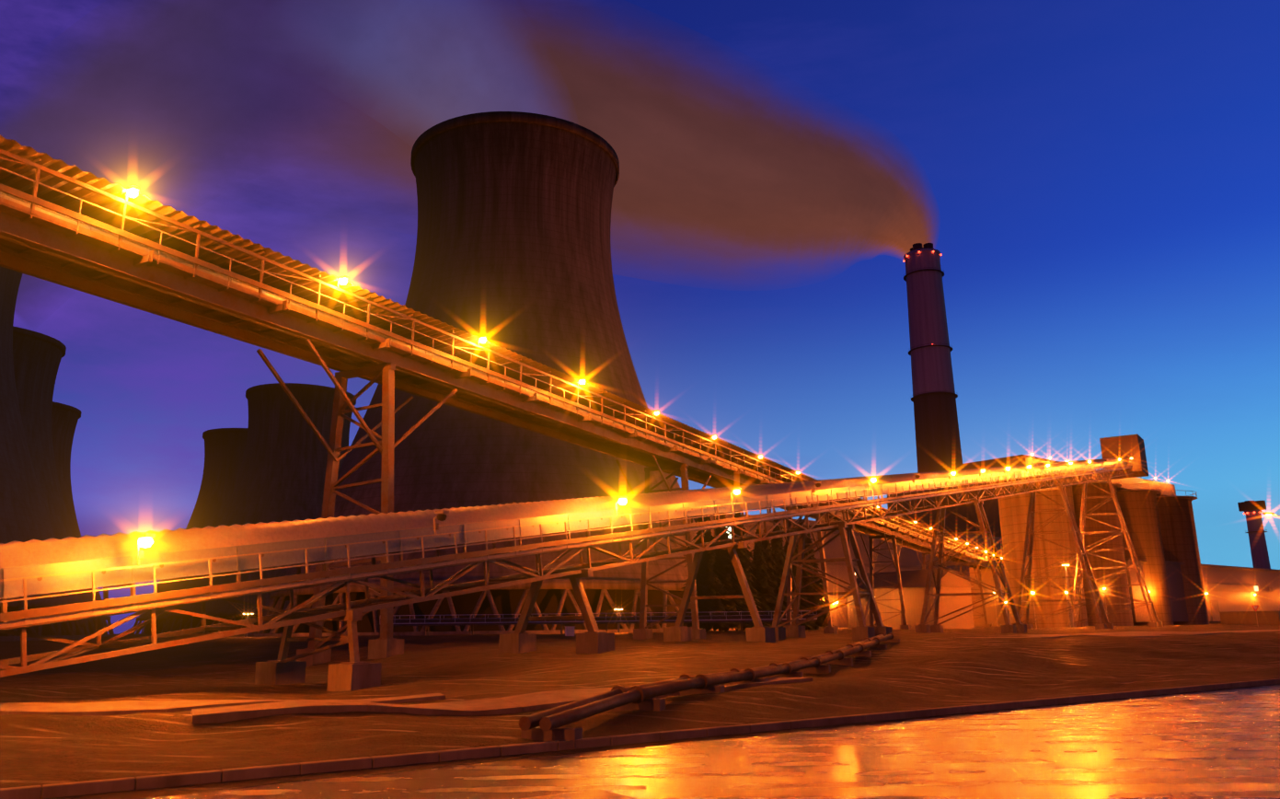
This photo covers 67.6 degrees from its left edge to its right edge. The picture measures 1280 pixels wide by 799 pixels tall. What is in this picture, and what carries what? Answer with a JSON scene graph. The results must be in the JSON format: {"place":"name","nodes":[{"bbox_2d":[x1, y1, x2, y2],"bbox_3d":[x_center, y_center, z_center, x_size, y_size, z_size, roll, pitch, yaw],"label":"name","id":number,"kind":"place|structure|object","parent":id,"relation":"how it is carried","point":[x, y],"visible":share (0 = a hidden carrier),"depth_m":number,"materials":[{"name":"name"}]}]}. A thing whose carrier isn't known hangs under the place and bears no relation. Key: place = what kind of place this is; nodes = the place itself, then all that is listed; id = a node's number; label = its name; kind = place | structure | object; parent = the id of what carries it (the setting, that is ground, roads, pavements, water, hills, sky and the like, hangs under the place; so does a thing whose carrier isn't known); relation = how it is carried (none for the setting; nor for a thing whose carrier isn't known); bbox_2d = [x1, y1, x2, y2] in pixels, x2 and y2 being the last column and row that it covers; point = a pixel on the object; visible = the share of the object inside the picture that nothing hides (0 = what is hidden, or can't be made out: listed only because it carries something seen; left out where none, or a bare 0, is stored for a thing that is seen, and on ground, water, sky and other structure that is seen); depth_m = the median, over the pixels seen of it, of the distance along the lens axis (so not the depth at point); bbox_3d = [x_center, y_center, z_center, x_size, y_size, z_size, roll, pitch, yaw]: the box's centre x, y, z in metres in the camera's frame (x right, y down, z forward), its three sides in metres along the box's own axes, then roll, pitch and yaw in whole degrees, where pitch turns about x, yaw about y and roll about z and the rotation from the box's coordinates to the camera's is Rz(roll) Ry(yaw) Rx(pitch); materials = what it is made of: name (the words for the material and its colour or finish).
{"place":"outdoors","nodes":[
{"label":"outdoors","id":0,"kind":"place"},
{"bbox_2d":[0,0,434,311],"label":"cloud","id":1,"kind":"structure","parent":0,"point":[163,98],"depth_m":602.75,"materials":[{"name":"purple"}]},
{"bbox_2d":[266,0,934,263],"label":"smoke plume","id":2,"kind":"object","parent":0,"point":[713,166],"depth_m":672.60,"materials":[{"name":"grey"}]},
{"bbox_2d":[0,621,1279,798],"bbox_3d":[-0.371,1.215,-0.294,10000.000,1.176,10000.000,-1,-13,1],"label":"ground","id":3,"kind":"structure","parent":0,"point":[946,667],"depth_m":26.66,"materials":[{"name":"brown soil"}]},
{"bbox_2d":[0,265,96,641],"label":"cooling tower","id":4,"kind":"structure","parent":3,"relation":"on","point":[24,516],"depth_m":256.70,"materials":[{"name":"concrete"}]},
{"bbox_2d":[12,325,113,635],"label":"cooling tower","id":5,"kind":"structure","parent":3,"relation":"on","point":[37,357],"depth_m":363.24,"materials":[{"name":"concrete"}]},
{"bbox_2d":[51,401,117,635],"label":"cooling tower","id":6,"kind":"structure","parent":3,"relation":"on","point":[64,418],"depth_m":479.37,"materials":[{"name":"concrete"}]},
{"bbox_2d":[125,427,247,635],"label":"cooling tower","id":7,"kind":"structure","parent":3,"relation":"on","point":[224,448],"depth_m":536.45,"materials":[{"name":"concrete"}]},
{"bbox_2d":[242,611,253,636],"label":"flood mast","id":8,"kind":"object","parent":3,"relation":"on","point":[247,613],"visible":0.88,"depth_m":156.71,"materials":[{"name":"grey metal"}]},
{"bbox_2d":[160,382,356,634],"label":"cooling tower","id":9,"kind":"structure","parent":3,"relation":"on","point":[282,476],"depth_m":437.54,"materials":[{"name":"concrete"}]},
{"bbox_2d":[254,610,381,691],"bbox_3d":[-9.983,7.877,29.586,4.712,2.574,1.080,-10,-16,34],"label":"support","id":10,"kind":"object","parent":3,"relation":"on","point":[354,673],"visible":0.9,"depth_m":29.13,"materials":[{"name":"metal"}]},
{"bbox_2d":[256,338,457,666],"bbox_3d":[-13.163,5.362,44.400,5.480,14.099,10.090,-8,-15,27],"label":"trestle","id":11,"kind":"object","parent":3,"relation":"on","point":[386,644],"visible":0.79,"depth_m":44.41,"materials":[{"name":"metal"}]},
{"bbox_2d":[0,134,1003,570],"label":"conveyor","id":12,"kind":"object","parent":11,"relation":"on","point":[70,226],"visible":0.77,"depth_m":42.12,"materials":[{"name":"metal"}]},
{"bbox_2d":[247,111,745,636],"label":"cooling tower","id":13,"kind":"structure","parent":3,"relation":"on","point":[513,253],"depth_m":201.40,"materials":[{"name":"concrete"}]},
{"bbox_2d":[498,568,614,653],"bbox_3d":[-3.436,8.764,38.927,5.172,3.540,1.080,-10,-16,34],"label":"support","id":14,"kind":"object","parent":3,"relation":"on","point":[592,640],"visible":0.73,"depth_m":38.56,"materials":[{"name":"metal"}]},
{"bbox_2d":[0,456,1133,677],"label":"conveyor","id":15,"kind":"object","parent":3,"relation":"on","point":[105,561],"visible":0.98,"depth_m":31.55,"materials":[{"name":"metal"}]},
{"bbox_2d":[565,625,575,635],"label":"control cabinet","id":16,"kind":"object","parent":3,"relation":"on","point":[569,630],"visible":0.82,"depth_m":94.01,"materials":[{"name":"grey metal"}]},
{"bbox_2d":[379,610,817,636],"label":"ground conveyor","id":17,"kind":"object","parent":3,"relation":"on","point":[741,618],"visible":0.73,"depth_m":127.10,"materials":[{"name":"metal"}]},
{"bbox_2d":[613,606,623,632],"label":"flood mast","id":18,"kind":"object","parent":3,"relation":"on","point":[618,608],"visible":0.9,"depth_m":154.04,"materials":[{"name":"grey metal"}]},
{"bbox_2d":[0,678,1279,798],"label":"kerb","id":19,"kind":"structure","parent":3,"relation":"on","point":[93,787],"depth_m":13.21,"materials":[{"name":"concrete"}]},
{"bbox_2d":[0,629,1279,723],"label":"concrete paths","id":20,"kind":"structure","parent":3,"relation":"on","point":[211,710],"depth_m":20.29,"materials":[{"name":"grey concrete"}]},
{"bbox_2d":[615,454,711,639],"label":"trestle","id":21,"kind":"object","parent":3,"relation":"on","point":[643,631],"visible":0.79,"depth_m":71.58,"materials":[{"name":"metal"}]},
{"bbox_2d":[680,515,737,631],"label":"conifer","id":22,"kind":"object","parent":3,"relation":"on","point":[708,575],"visible":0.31,"depth_m":142.01,"materials":[{"name":"green plant"}]},
{"bbox_2d":[518,632,899,749],"bbox_3d":[4.444,7.372,26.759,0.890,1.368,29.237,-7,-15,23],"label":"pipe run","id":23,"kind":"object","parent":3,"relation":"on","point":[545,725],"visible":0.94,"depth_m":17.44,"materials":[{"name":"metal"}]},
{"bbox_2d":[663,541,775,643],"bbox_3d":[3.969,10.131,49.400,6.010,5.334,1.080,-10,-16,34],"label":"support","id":24,"kind":"object","parent":3,"relation":"on","point":[757,632],"visible":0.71,"depth_m":49.19,"materials":[{"name":"metal"}]},
{"bbox_2d":[701,515,749,631],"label":"conifer","id":25,"kind":"object","parent":3,"relation":"on","point":[729,582],"visible":0.25,"depth_m":145.64,"materials":[{"name":"green plant"}]},
{"bbox_2d":[714,514,747,631],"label":"conifer","id":26,"kind":"object","parent":3,"relation":"on","point":[730,572],"visible":0.31,"depth_m":145.84,"materials":[{"name":"green plant"}]},
{"bbox_2d":[716,514,768,631],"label":"conifer","id":27,"kind":"object","parent":3,"relation":"on","point":[753,567],"visible":0.02,"depth_m":151.49,"materials":[{"name":"green plant"}]},
{"bbox_2d":[715,512,771,631],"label":"conifer","id":28,"kind":"object","parent":3,"relation":"on","point":[743,556],"visible":0.23,"depth_m":149.40,"materials":[{"name":"green plant"}]},
{"bbox_2d":[738,525,784,631],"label":"conifer","id":29,"kind":"object","parent":3,"relation":"on","point":[759,561],"visible":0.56,"depth_m":153.31,"materials":[{"name":"green plant"}]},
{"bbox_2d":[755,529,792,625],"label":"conifer","id":30,"kind":"object","parent":3,"relation":"on","point":[770,559],"visible":0.19,"depth_m":155.94,"materials":[{"name":"green plant"}]},
{"bbox_2d":[771,538,793,622],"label":"conifer","id":31,"kind":"object","parent":3,"relation":"on","point":[774,544],"visible":0.08,"depth_m":159.53,"materials":[{"name":"green plant"}]},
{"bbox_2d":[770,518,804,613],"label":"conifer","id":32,"kind":"object","parent":3,"relation":"on","point":[779,552],"visible":0.19,"depth_m":159.85,"materials":[{"name":"green plant"}]},
{"bbox_2d":[783,535,817,629],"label":"conifer","id":33,"kind":"object","parent":3,"relation":"on","point":[805,605],"visible":0.04,"depth_m":160.97,"materials":[{"name":"green plant"}]},
{"bbox_2d":[773,505,837,634],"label":"trestle","id":34,"kind":"object","parent":3,"relation":"on","point":[830,628],"visible":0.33,"depth_m":98.71,"materials":[{"name":"metal"}]},
{"bbox_2d":[795,547,821,629],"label":"conifer","id":35,"kind":"object","parent":3,"relation":"on","point":[815,625],"visible":0.02,"depth_m":163.29,"materials":[{"name":"green plant"}]},
{"bbox_2d":[796,517,835,630],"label":"conifer","id":36,"kind":"object","parent":3,"relation":"on","point":[812,598],"visible":0.25,"depth_m":164.71,"materials":[{"name":"green plant"}]},
{"bbox_2d":[807,533,832,629],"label":"conifer","id":37,"kind":"object","parent":3,"relation":"on","point":[820,587],"visible":0.1,"depth_m":169.84,"materials":[{"name":"green plant"}]},
{"bbox_2d":[768,522,891,640],"bbox_3d":[11.660,11.659,60.250,6.882,7.356,3.845,-10,-16,34],"label":"support","id":38,"kind":"object","parent":3,"relation":"on","point":[795,628],"visible":0.85,"depth_m":60.06,"materials":[{"name":"metal"}]},
{"bbox_2d":[692,454,1059,627],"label":"station buildings","id":39,"kind":"structure","parent":3,"relation":"on","point":[908,559],"depth_m":301.78,"materials":[{"name":"brown metal"}]},
{"bbox_2d":[860,532,910,629],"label":"trestle","id":40,"kind":"object","parent":3,"relation":"on","point":[895,563],"visible":0.92,"depth_m":126.50,"materials":[{"name":"metal"}]},
{"bbox_2d":[843,549,1005,629],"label":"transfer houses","id":41,"kind":"structure","parent":3,"relation":"on","point":[914,582],"depth_m":145.00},
{"bbox_2d":[902,242,962,472],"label":"chimney","id":42,"kind":"object","parent":3,"relation":"on","point":[938,440],"visible":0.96,"depth_m":507.12,"materials":[{"name":"concrete"}]},
{"bbox_2d":[916,551,949,569],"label":"trestle","id":43,"kind":"object","parent":3,"relation":"on","point":[925,563],"visible":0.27,"depth_m":155.49,"materials":[{"name":"metal"}]},
{"bbox_2d":[914,499,1027,633],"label":"support","id":44,"kind":"object","parent":3,"relation":"on","point":[1019,627],"visible":0.83,"depth_m":84.19,"materials":[{"name":"metal"}]},
{"bbox_2d":[956,564,990,627],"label":"trestle","id":45,"kind":"object","parent":3,"relation":"on","point":[985,624],"visible":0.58,"depth_m":180.74,"materials":[{"name":"metal"}]},
{"bbox_2d":[1012,484,1113,629],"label":"support","id":46,"kind":"object","parent":3,"relation":"on","point":[1106,624],"visible":0.94,"depth_m":113.26,"materials":[{"name":"metal"}]},
{"bbox_2d":[1060,561,1074,627],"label":"flood mast","id":47,"kind":"object","parent":3,"relation":"on","point":[1070,605],"visible":0.75,"depth_m":136.32,"materials":[{"name":"grey metal"}]},
{"bbox_2d":[990,433,1209,627],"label":"coal bunkers","id":48,"kind":"object","parent":3,"relation":"on","point":[1158,517],"visible":0.65,"depth_m":169.28,"materials":[{"name":"concrete"}]},
{"bbox_2d":[1067,476,1163,627],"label":"support","id":49,"kind":"object","parent":3,"relation":"on","point":[1134,557],"visible":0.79,"depth_m":140.37,"materials":[{"name":"metal"}]},
{"bbox_2d":[979,558,1279,623],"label":"building","id":50,"kind":"structure","parent":3,"relation":"on","point":[1232,588],"depth_m":197.19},
{"bbox_2d":[1219,603,1279,624],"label":"wall","id":51,"kind":"structure","parent":3,"relation":"on","point":[1248,617],"depth_m":161.64,"materials":[{"name":"brown concrete"}]},
{"bbox_2d":[1237,500,1270,568],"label":"chimney","id":52,"kind":"object","parent":3,"relation":"on","point":[1251,510],"visible":0.62,"depth_m":541.45,"materials":[{"name":"concrete"}]},
{"bbox_2d":[1251,604,1258,626],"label":"give way sign","id":53,"kind":"object","parent":3,"relation":"on","point":[1254,607],"visible":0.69,"depth_m":113.98,"materials":[{"name":"metal"}]},
{"bbox_2d":[1263,512,1279,516],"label":"street lamp","id":54,"kind":"object","parent":3,"relation":"on","point":[1268,513],"visible":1,"depth_m":87.72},
{"bbox_2d":[0,0,1279,634],"label":"sky","id":55,"kind":"structure","parent":0,"point":[1099,179],"materials":[{"name":"blue"}]},
{"bbox_2d":[141,683,1279,798],"bbox_3d":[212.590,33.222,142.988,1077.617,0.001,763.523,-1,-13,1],"label":"water","id":56,"kind":"structure","parent":0,"point":[1220,743],"depth_m":11.96,"materials":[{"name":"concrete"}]},
{"bbox_2d":[521,788,637,798],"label":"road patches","id":57,"kind":"object","parent":56,"relation":"on","point":[598,793],"visible":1,"depth_m":9.93,"materials":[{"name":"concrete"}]},
{"bbox_2d":[44,683,1279,798],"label":"kerb silt","id":58,"kind":"object","parent":56,"relation":"on","point":[170,790],"visible":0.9,"depth_m":11.96,"materials":[{"name":"brown soil"}]},
{"bbox_2d":[797,587,1107,628],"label":"yard light columns","id":59,"kind":"structure","parent":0,"point":[1032,592],"depth_m":121.39,"materials":[{"name":"metal"}]}
]}

